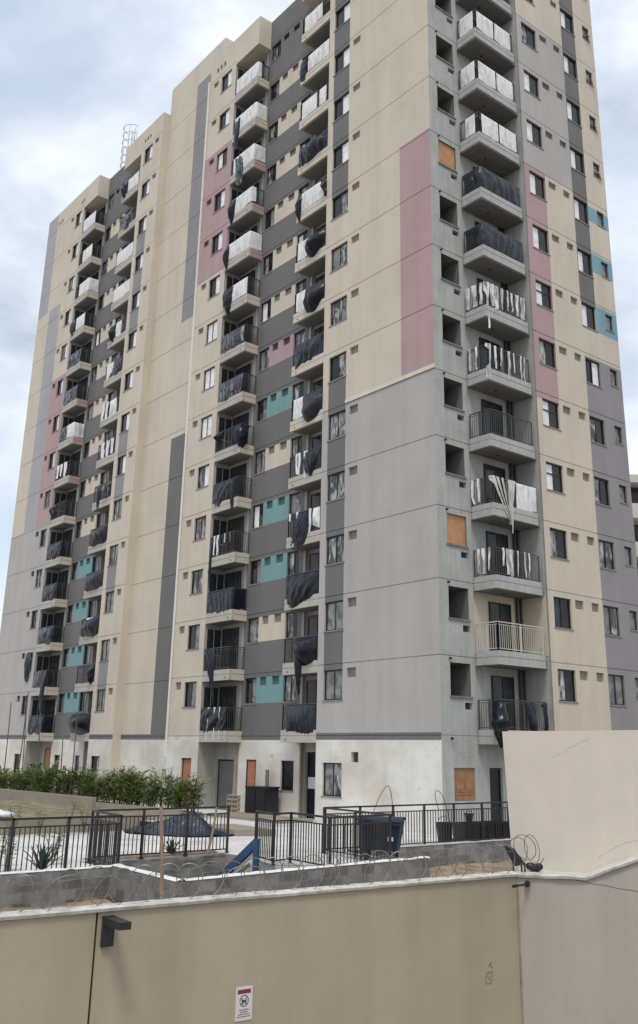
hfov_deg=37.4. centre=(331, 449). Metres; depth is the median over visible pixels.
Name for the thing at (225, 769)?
door
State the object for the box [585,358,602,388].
window
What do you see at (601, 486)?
window
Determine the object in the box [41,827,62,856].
young plant
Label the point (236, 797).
hollow block
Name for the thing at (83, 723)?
plastic sheet
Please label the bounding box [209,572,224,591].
side window
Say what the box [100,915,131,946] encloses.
wall lamp
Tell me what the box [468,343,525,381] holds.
plastic strips
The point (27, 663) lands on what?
plastic sheet
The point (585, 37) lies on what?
bathroom window
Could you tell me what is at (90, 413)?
kitchen window
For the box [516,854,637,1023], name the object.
side wall
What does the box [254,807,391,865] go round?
metal railing
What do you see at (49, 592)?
plastic sheet
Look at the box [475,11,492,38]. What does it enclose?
plastic sheet
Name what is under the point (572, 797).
guard block
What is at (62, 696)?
kitchen window
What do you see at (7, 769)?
palm shrub
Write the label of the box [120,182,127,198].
plastic sheet
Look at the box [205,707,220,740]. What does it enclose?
plastic strips
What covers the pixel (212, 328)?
window
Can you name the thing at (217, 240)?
window
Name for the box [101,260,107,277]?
kitchen window
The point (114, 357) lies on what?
kitchen window
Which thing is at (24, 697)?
window
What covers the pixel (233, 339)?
plastic sheet
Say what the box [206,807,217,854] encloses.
wooden stake
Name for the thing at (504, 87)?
plastic sheet
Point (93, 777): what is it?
palm shrub
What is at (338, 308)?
window
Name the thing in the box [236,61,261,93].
plastic sheet
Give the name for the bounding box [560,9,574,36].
window
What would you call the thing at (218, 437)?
plastic sheet
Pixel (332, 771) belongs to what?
window
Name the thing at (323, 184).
plastic sheet
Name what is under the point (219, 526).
side window
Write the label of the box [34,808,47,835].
young plant
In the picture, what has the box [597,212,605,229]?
bathroom window
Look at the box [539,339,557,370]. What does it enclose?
window
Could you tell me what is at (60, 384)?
window
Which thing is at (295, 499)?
kitchen window
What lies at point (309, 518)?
plastic strips
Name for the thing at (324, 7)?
balcony door
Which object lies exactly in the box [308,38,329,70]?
plastic sheet
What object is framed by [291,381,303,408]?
kitchen window
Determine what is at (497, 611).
balcony door
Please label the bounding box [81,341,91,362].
balcony door
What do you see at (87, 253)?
plastic sheet
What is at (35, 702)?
side window
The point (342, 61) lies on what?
window
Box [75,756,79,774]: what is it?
window
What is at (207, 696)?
side window
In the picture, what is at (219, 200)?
window
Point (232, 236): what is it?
side window
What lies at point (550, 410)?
window
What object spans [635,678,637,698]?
bathroom window
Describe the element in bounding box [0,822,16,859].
young plant
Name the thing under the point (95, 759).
window
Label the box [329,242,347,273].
window
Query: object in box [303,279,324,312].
plastic sheet
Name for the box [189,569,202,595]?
window
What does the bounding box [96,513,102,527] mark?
kitchen window
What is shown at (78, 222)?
window
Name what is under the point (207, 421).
window
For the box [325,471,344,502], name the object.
window
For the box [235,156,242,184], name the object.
plastic sheet
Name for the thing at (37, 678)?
plastic sheet
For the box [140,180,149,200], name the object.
window
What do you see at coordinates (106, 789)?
palm shrub
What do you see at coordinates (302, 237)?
kitchen window
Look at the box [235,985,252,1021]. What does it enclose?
warning sign
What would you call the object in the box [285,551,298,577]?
kitchen window
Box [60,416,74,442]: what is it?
side window
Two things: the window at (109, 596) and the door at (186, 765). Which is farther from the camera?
the window at (109, 596)
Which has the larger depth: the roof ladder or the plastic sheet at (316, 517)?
the roof ladder
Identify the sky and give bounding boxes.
[0,0,637,627]
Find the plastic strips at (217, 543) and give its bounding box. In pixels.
[213,532,230,555]
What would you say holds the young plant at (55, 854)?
on the yard paving
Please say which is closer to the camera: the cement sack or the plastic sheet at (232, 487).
the cement sack
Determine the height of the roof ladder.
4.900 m
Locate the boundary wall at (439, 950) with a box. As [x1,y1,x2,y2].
[0,871,523,1023]
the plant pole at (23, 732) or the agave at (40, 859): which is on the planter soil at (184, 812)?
the plant pole at (23, 732)
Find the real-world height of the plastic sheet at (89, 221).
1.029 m
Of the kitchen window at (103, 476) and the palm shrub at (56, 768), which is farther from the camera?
the kitchen window at (103, 476)
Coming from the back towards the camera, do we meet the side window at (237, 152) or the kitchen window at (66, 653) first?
the kitchen window at (66, 653)
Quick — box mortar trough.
[455,820,507,840]
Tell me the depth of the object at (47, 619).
63.12 m
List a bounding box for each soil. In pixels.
[0,859,512,911]
[98,801,202,816]
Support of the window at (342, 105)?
in the apartment tower
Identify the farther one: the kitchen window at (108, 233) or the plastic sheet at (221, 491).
the kitchen window at (108, 233)
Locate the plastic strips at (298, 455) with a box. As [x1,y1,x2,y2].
[295,450,307,477]
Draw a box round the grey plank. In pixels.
[265,770,268,785]
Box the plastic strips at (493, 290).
[465,281,524,327]
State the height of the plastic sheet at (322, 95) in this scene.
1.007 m
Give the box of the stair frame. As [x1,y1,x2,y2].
[217,839,259,875]
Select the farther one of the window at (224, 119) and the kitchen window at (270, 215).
the window at (224, 119)
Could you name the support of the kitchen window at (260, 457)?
in the apartment tower
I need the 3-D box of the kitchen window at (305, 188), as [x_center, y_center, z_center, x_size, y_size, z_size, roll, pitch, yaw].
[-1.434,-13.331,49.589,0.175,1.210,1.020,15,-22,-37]
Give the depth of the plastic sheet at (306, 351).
44.63 m
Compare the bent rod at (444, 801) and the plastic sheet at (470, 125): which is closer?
the bent rod at (444, 801)
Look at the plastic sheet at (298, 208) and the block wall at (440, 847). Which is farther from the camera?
the plastic sheet at (298, 208)
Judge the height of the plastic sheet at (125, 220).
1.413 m
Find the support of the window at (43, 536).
in the apartment tower
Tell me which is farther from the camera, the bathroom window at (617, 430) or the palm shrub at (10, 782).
the palm shrub at (10, 782)
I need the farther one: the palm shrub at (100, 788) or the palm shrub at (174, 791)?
the palm shrub at (100, 788)
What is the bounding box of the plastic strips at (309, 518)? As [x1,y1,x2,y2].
[289,508,311,532]
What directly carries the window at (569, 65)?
in the apartment tower
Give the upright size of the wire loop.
0.486 m
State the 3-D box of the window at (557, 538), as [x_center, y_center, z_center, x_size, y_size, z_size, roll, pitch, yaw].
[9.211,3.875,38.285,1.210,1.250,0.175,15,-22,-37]
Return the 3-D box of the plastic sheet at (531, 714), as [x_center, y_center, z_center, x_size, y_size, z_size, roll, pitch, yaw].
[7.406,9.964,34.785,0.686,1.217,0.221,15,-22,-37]
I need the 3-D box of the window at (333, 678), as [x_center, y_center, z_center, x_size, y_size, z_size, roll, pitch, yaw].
[0.100,9.632,38.355,0.175,1.250,1.310,15,-22,-37]
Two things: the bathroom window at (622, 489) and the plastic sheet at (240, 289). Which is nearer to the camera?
the bathroom window at (622, 489)
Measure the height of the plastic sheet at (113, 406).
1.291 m
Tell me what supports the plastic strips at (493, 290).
attached to the apartment tower
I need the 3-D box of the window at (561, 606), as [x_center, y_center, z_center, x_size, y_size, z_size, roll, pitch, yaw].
[9.168,6.541,37.429,1.210,1.250,0.175,15,-22,-37]
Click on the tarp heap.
(178, 826)
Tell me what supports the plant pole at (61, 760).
on the planter soil at (184, 812)
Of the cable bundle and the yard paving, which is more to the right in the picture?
the cable bundle
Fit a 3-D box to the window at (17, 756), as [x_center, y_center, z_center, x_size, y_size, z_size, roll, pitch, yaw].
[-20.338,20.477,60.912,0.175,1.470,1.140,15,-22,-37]
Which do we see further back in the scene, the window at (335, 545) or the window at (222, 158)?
the window at (222, 158)
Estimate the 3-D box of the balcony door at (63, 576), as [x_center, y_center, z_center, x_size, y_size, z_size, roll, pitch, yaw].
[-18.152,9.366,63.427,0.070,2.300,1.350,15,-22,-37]
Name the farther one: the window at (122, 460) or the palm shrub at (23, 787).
the window at (122, 460)
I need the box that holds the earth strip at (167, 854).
[0,850,216,871]
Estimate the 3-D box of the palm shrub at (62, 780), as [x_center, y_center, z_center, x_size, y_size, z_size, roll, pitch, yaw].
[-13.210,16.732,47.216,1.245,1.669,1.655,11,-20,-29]
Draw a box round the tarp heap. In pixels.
[123,811,230,836]
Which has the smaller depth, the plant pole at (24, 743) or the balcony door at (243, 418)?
the balcony door at (243, 418)
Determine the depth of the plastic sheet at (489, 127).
41.91 m
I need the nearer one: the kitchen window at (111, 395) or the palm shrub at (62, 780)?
the palm shrub at (62, 780)
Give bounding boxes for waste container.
[356,816,405,859]
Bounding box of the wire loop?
[506,834,543,865]
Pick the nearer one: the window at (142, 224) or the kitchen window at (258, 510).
the kitchen window at (258, 510)
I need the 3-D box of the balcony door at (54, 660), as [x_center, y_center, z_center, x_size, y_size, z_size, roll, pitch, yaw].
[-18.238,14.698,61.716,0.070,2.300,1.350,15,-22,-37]
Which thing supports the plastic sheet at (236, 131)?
attached to the apartment tower
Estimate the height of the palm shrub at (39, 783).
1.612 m
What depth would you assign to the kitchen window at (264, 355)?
49.37 m
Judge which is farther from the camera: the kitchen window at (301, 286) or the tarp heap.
the kitchen window at (301, 286)
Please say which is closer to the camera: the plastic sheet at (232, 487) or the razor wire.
the razor wire
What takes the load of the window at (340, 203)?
in the apartment tower
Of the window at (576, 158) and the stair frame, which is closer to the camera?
the stair frame
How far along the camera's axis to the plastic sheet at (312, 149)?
47.77 m
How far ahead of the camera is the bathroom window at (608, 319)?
44.79 m
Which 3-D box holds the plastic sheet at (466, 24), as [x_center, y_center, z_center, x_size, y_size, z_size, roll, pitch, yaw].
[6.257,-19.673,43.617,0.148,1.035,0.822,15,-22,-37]
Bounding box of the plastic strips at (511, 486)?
[488,475,514,532]
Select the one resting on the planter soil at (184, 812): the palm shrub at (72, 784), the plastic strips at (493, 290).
the palm shrub at (72, 784)
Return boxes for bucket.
[436,816,452,842]
[465,810,473,821]
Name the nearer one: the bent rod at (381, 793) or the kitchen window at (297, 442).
the bent rod at (381, 793)
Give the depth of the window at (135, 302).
61.58 m
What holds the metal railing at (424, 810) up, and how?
on the block wall at (440, 847)
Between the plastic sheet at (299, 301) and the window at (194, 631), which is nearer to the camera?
the plastic sheet at (299, 301)
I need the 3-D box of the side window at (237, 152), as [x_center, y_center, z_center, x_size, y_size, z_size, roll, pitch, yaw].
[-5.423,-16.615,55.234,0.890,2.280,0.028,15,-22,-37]
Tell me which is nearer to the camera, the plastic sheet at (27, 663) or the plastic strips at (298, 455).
the plastic strips at (298, 455)
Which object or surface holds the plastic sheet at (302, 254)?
attached to the apartment tower
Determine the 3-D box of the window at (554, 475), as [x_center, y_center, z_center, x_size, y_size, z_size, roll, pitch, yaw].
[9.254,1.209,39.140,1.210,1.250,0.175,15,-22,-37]
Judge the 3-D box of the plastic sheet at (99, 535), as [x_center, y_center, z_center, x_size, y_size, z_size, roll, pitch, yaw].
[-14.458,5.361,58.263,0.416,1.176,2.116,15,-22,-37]
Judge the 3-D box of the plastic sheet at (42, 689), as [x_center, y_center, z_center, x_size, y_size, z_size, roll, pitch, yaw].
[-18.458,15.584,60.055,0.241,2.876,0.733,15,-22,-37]
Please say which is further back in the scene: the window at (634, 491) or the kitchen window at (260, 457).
the window at (634, 491)
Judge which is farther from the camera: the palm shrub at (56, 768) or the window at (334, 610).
the palm shrub at (56, 768)
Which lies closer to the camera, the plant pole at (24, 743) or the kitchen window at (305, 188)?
the kitchen window at (305, 188)
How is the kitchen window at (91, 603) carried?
in the apartment tower
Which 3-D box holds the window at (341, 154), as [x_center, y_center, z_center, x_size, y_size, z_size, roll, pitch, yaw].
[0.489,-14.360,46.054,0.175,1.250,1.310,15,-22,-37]
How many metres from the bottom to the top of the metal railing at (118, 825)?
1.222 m
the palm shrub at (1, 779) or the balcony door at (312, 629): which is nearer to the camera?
the balcony door at (312, 629)
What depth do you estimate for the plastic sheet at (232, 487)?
47.23 m
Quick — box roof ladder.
[120,124,137,167]
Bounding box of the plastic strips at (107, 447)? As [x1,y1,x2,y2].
[101,438,113,457]
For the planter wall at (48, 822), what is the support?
on the yard paving
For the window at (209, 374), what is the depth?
51.79 m
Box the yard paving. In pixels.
[0,800,456,870]
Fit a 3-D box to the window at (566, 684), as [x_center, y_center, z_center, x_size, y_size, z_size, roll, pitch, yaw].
[9.124,9.207,36.574,1.210,1.250,0.175,15,-22,-37]
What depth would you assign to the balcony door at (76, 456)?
66.08 m
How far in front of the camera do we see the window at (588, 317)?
43.77 m
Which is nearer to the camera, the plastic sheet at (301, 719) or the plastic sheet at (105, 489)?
the plastic sheet at (301, 719)
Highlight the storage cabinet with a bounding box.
[245,786,279,814]
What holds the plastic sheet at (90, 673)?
attached to the apartment tower
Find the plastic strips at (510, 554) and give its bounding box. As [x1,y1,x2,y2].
[477,547,530,578]
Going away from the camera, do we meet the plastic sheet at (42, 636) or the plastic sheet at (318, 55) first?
the plastic sheet at (318, 55)
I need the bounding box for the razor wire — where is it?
[0,845,514,911]
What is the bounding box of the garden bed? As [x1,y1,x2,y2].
[0,799,168,819]
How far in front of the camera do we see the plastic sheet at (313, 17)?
50.84 m
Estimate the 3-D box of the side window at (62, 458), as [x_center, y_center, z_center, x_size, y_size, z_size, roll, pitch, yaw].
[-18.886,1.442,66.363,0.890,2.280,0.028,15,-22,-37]
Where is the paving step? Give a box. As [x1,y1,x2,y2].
[208,812,312,835]
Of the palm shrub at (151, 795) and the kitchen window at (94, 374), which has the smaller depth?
the palm shrub at (151, 795)
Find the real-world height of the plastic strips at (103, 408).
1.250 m
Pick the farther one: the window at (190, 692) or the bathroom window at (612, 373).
the window at (190, 692)
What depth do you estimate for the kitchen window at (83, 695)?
57.50 m
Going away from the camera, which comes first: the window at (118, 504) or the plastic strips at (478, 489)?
the plastic strips at (478, 489)
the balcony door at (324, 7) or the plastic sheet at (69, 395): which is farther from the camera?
the plastic sheet at (69, 395)
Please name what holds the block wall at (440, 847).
on the soil at (447, 870)
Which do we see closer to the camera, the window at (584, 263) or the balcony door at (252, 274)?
the window at (584, 263)
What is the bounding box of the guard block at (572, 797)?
[502,730,637,872]
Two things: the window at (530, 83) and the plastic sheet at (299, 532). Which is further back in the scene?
the window at (530, 83)
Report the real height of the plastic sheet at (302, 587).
1.486 m
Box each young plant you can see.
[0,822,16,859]
[0,835,17,870]
[8,802,23,836]
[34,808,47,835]
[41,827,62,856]
[50,831,65,864]
[60,802,80,830]
[78,805,90,831]
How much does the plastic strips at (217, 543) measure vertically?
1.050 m
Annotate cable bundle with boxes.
[525,863,542,871]
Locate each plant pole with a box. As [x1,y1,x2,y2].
[4,702,11,768]
[18,692,28,774]
[20,710,26,786]
[36,713,40,784]
[58,739,62,793]
[69,712,77,794]
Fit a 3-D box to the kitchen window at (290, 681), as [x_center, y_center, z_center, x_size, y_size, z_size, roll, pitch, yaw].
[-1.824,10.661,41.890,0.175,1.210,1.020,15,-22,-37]
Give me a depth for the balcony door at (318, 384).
45.15 m
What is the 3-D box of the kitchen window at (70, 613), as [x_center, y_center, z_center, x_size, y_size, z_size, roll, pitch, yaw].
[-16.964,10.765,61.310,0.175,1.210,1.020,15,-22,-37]
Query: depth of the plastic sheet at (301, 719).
39.28 m
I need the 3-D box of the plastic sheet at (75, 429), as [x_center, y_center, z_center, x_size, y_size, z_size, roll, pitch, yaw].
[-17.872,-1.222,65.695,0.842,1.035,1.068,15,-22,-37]
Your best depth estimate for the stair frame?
23.61 m
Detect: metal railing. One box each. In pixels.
[0,810,122,871]
[91,806,229,861]
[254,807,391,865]
[325,801,510,852]
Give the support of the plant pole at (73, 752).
on the planter soil at (184, 812)
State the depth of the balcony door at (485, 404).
39.26 m
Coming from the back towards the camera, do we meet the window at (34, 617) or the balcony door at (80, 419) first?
the balcony door at (80, 419)
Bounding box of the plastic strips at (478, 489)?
[471,479,479,503]
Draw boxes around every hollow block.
[232,795,240,799]
[232,799,239,803]
[232,804,239,808]
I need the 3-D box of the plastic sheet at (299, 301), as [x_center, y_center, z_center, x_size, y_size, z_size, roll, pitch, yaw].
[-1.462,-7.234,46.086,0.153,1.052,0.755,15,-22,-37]
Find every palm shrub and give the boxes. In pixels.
[0,766,10,787]
[0,768,12,788]
[0,769,6,787]
[2,769,22,789]
[3,766,29,789]
[15,771,32,790]
[19,758,46,790]
[24,768,41,791]
[31,762,57,792]
[32,759,62,789]
[32,766,54,791]
[38,769,62,793]
[52,775,61,793]
[54,766,75,794]
[54,768,76,794]
[59,764,95,795]
[68,765,99,794]
[71,776,96,796]
[80,770,103,796]
[84,777,105,801]
[90,768,115,802]
[97,771,122,802]
[103,765,133,803]
[110,773,129,803]
[111,768,148,804]
[112,765,146,804]
[117,770,148,805]
[122,776,147,805]
[135,774,163,806]
[138,780,163,806]
[146,767,181,807]
[155,778,181,807]
[165,774,194,810]
[165,776,184,805]
[177,772,213,811]
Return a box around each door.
[43,748,50,768]
[44,699,54,714]
[47,655,59,686]
[54,612,63,642]
[56,570,67,599]
[62,529,72,557]
[65,490,75,516]
[69,451,79,476]
[75,413,83,437]
[77,377,87,399]
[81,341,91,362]
[85,306,94,327]
[90,272,98,292]
[92,239,101,257]
[96,206,104,224]
[182,758,190,806]
[217,760,233,809]
[219,686,235,730]
[221,627,238,668]
[225,570,241,609]
[227,516,243,552]
[229,463,245,498]
[232,412,248,445]
[235,363,250,394]
[238,316,252,342]
[240,270,254,294]
[243,225,256,234]
[245,760,255,804]
[254,182,258,203]
[306,680,316,704]
[306,752,315,818]
[307,615,317,659]
[309,552,319,593]
[310,492,320,531]
[312,434,321,469]
[313,379,322,397]
[314,325,323,354]
[315,274,324,295]
[317,224,325,245]
[323,2,329,14]
[472,114,481,131]
[477,278,496,307]
[479,337,500,371]
[481,399,503,436]
[483,463,506,504]
[486,531,509,576]
[488,601,512,651]
[489,768,501,820]
[491,676,515,729]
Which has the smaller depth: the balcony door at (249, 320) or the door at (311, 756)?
the door at (311, 756)
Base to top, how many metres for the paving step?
0.199 m
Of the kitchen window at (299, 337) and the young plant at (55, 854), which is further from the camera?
the kitchen window at (299, 337)
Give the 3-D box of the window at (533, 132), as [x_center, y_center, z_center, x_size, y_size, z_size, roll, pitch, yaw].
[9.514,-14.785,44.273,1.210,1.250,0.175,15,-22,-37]
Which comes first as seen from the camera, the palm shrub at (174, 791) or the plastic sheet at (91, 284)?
the palm shrub at (174, 791)
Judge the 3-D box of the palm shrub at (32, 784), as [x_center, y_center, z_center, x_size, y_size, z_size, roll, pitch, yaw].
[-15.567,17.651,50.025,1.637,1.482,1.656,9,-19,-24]
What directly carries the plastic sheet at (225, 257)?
attached to the apartment tower
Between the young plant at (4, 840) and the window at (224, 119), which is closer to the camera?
the young plant at (4, 840)
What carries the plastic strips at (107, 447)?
attached to the apartment tower
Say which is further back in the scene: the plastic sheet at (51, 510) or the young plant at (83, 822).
the plastic sheet at (51, 510)
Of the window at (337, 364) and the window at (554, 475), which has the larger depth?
the window at (337, 364)
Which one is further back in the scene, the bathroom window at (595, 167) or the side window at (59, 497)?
the side window at (59, 497)
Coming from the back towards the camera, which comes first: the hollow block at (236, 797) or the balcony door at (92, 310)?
the balcony door at (92, 310)
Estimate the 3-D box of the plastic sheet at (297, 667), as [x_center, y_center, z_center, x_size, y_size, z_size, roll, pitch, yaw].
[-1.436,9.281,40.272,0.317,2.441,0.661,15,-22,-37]
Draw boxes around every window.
[14,754,19,774]
[19,696,27,715]
[28,652,32,671]
[29,610,37,629]
[30,699,44,716]
[35,569,41,587]
[35,655,49,686]
[39,529,46,547]
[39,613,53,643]
[43,490,50,508]
[43,571,58,601]
[47,452,54,470]
[49,531,62,559]
[51,415,58,433]
[52,491,66,518]
[54,755,59,771]
[55,379,62,397]
[56,694,64,713]
[58,453,70,478]
[59,344,66,361]
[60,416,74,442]
[62,649,69,667]
[63,310,70,327]
[65,605,73,624]
[66,379,78,393]
[67,276,74,293]
[70,344,81,359]
[70,562,77,581]
[71,244,77,260]
[73,309,84,329]
[74,211,81,228]
[74,521,81,539]
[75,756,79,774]
[76,275,87,297]
[78,481,85,499]
[78,693,85,712]
[80,242,89,263]
[82,442,89,459]
[84,210,95,220]
[84,646,90,664]
[86,403,93,421]
[88,600,94,617]
[89,366,97,384]
[91,756,99,783]
[92,556,98,571]
[94,330,100,347]
[94,689,105,711]
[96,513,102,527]
[97,295,104,312]
[98,639,109,661]
[100,471,106,484]
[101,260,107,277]
[103,591,113,613]
[104,227,110,243]
[104,431,109,448]
[107,195,113,211]
[107,545,117,566]
[108,392,113,406]
[111,499,121,521]
[112,353,117,361]
[115,455,125,476]
[119,412,129,433]
[122,371,132,392]
[126,330,136,352]
[130,291,139,312]
[133,253,143,274]
[136,216,146,237]
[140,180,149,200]
[143,144,152,165]
[182,682,196,707]
[186,624,199,650]
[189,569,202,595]
[192,516,205,541]
[195,464,208,490]
[199,415,211,440]
[202,366,214,391]
[202,686,218,730]
[204,320,217,345]
[205,628,221,670]
[207,275,219,300]
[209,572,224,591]
[210,231,222,256]
[212,518,227,556]
[213,189,224,213]
[215,149,226,172]
[215,466,229,499]
[217,416,232,451]
[218,108,229,132]
[220,70,231,94]
[220,367,234,383]
[223,320,236,335]
[225,274,239,289]
[228,230,241,244]
[230,188,241,201]
[232,146,243,174]
[235,107,244,118]
[237,68,245,91]
[243,678,256,704]
[246,618,258,643]
[248,560,260,585]
[251,504,262,529]
[253,450,264,475]
[255,398,266,423]
[257,348,268,373]
[259,300,270,324]
[261,253,272,277]
[263,208,274,231]
[265,164,275,187]
[267,122,277,145]
[269,80,279,103]
[271,41,280,63]
[279,761,293,791]
[282,675,295,702]
[283,612,297,639]
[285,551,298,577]
[287,492,300,519]
[289,436,301,462]
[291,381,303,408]
[292,329,304,355]
[294,279,305,305]
[295,230,307,256]
[298,138,309,163]
[299,184,308,202]
[321,763,341,798]
[322,669,342,701]
[323,600,343,632]
[324,534,343,566]
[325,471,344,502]
[326,410,345,441]
[327,352,346,383]
[328,296,346,327]
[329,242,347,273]
[330,190,347,221]
[331,140,348,171]
[332,92,349,123]
[333,46,349,76]
[334,2,350,31]
[521,23,537,52]
[524,71,540,100]
[526,120,543,150]
[529,171,546,201]
[532,225,550,255]
[536,281,553,311]
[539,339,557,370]
[542,399,561,431]
[546,462,565,494]
[550,528,569,560]
[553,597,573,630]
[558,669,578,703]
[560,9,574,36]
[563,54,578,81]
[567,100,581,127]
[570,148,585,176]
[574,198,589,226]
[577,249,593,278]
[581,303,597,332]
[582,27,589,42]
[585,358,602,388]
[586,71,593,87]
[589,116,597,132]
[590,417,606,446]
[593,163,601,180]
[594,477,611,507]
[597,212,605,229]
[599,540,616,571]
[601,262,609,280]
[603,606,621,637]
[605,315,614,333]
[608,674,627,706]
[610,370,618,388]
[614,426,623,445]
[619,485,628,504]
[624,547,633,566]
[629,611,637,631]
[631,488,637,502]
[634,525,637,541]
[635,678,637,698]
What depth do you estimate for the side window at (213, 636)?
46.84 m
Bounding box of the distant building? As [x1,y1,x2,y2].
[630,474,637,568]
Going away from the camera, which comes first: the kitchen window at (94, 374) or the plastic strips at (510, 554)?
the plastic strips at (510, 554)
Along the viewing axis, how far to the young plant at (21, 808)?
29.50 m
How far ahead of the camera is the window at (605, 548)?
40.35 m
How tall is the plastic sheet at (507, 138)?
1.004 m
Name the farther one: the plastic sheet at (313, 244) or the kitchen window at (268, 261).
the kitchen window at (268, 261)
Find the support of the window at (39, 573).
in the apartment tower
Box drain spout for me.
[512,881,529,887]
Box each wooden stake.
[159,807,163,898]
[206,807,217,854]
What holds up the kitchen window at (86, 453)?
in the apartment tower
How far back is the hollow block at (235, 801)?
41.93 m
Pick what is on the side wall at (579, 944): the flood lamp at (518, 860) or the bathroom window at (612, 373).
the flood lamp at (518, 860)
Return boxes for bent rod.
[373,785,392,811]
[435,790,452,839]
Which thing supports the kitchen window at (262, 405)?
in the apartment tower
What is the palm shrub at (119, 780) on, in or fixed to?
on the planter soil at (184, 812)
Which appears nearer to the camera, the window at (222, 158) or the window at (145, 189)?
the window at (222, 158)
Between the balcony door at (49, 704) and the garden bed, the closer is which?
the garden bed
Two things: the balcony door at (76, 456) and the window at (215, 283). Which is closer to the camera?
the window at (215, 283)
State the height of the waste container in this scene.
1.066 m
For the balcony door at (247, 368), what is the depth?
50.55 m
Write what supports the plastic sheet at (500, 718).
attached to the apartment tower
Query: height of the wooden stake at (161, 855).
2.207 m
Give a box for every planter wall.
[0,788,96,808]
[0,813,139,835]
[96,802,182,816]
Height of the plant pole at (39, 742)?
4.306 m
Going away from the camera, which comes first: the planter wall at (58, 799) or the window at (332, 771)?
the window at (332, 771)
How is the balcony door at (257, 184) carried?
in the apartment tower
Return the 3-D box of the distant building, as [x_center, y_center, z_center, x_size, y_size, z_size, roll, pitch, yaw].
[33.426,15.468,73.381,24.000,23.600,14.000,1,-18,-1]
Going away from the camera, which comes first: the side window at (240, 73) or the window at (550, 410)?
the window at (550, 410)
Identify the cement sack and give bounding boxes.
[0,810,15,817]
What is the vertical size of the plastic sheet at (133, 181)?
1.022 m
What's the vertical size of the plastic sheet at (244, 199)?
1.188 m
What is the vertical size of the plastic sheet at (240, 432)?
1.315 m
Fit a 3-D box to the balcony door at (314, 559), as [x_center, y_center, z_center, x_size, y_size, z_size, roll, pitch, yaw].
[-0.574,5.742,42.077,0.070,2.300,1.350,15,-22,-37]
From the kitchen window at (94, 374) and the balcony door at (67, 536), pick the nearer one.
the balcony door at (67, 536)
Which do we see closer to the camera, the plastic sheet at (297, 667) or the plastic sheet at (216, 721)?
the plastic sheet at (297, 667)
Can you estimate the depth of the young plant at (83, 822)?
30.98 m
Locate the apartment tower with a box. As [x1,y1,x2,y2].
[0,0,637,834]
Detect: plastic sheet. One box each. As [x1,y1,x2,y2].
[24,653,32,681]
[28,716,53,734]
[33,671,42,687]
[38,627,46,643]
[39,670,46,714]
[42,583,56,601]
[45,626,59,644]
[46,541,63,559]
[49,505,56,517]
[59,427,66,441]
[63,385,77,405]
[66,422,84,438]
[67,348,81,368]
[68,714,90,734]
[69,320,75,335]
[75,312,85,330]
[78,277,98,296]
[81,616,99,637]
[82,244,92,262]
[83,211,95,231]
[85,569,103,591]
[86,664,95,683]
[91,524,107,546]
[96,485,101,508]
[101,481,111,497]
[106,362,113,379]
[108,324,116,342]
[109,397,117,417]
[112,357,122,375]
[113,279,129,302]
[115,320,122,336]
[117,241,133,265]
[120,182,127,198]
[120,209,133,229]
[128,170,139,190]
[200,708,226,732]
[204,649,215,699]
[207,588,245,613]
[208,538,213,589]
[213,432,223,442]
[213,479,230,507]
[219,374,242,401]
[221,325,244,353]
[222,287,232,316]
[223,246,228,270]
[227,199,235,224]
[228,231,261,259]
[229,478,236,510]
[232,186,256,214]
[232,277,247,301]
[233,143,265,173]
[233,424,248,447]
[234,118,239,149]
[235,102,267,129]
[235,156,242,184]
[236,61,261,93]
[286,570,318,608]
[286,704,316,733]
[291,510,308,548]
[293,334,321,368]
[293,396,303,419]
[294,636,317,665]
[294,639,301,695]
[295,195,301,222]
[296,289,305,311]
[298,238,307,260]
[299,58,307,81]
[299,129,327,167]
[301,181,323,210]
[301,388,322,421]
[302,92,318,119]
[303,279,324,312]
[303,447,321,475]
[304,227,325,256]
[305,2,323,31]
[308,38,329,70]
[312,507,319,527]
[319,84,326,104]
[320,178,326,196]
[459,11,472,36]
[461,61,474,87]
[463,166,519,206]
[465,114,475,137]
[465,223,522,261]
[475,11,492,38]
[477,61,495,88]
[480,113,498,141]
[491,700,509,748]
[493,23,509,49]
[496,73,512,99]
[498,125,516,151]
[515,483,536,511]
[524,702,537,730]
[541,703,548,730]
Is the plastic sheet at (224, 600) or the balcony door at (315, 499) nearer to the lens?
the balcony door at (315, 499)
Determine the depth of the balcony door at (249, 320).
51.39 m
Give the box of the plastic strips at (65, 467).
[56,462,66,478]
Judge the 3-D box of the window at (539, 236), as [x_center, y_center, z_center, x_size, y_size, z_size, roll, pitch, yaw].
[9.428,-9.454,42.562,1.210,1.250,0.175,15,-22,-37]
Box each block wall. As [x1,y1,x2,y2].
[0,865,111,907]
[86,854,224,879]
[109,856,429,902]
[348,838,510,867]
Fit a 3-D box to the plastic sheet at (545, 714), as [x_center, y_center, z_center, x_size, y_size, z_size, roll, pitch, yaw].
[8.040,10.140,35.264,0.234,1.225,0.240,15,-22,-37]
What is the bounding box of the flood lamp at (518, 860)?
[504,846,525,871]
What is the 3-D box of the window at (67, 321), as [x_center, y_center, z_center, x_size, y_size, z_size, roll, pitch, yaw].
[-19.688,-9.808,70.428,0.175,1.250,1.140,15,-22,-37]
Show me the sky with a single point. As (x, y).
(74, 73)
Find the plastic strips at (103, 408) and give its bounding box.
[101,401,108,421]
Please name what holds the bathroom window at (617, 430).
in the apartment tower
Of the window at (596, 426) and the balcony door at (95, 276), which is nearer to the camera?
the window at (596, 426)
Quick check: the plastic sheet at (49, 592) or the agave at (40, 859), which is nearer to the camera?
the agave at (40, 859)
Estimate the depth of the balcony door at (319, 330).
45.91 m
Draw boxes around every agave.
[24,843,63,868]
[164,837,182,851]
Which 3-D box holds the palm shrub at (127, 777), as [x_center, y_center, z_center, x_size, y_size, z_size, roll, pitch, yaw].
[-9.181,15.420,43.135,1.728,1.720,1.709,-15,-24,40]

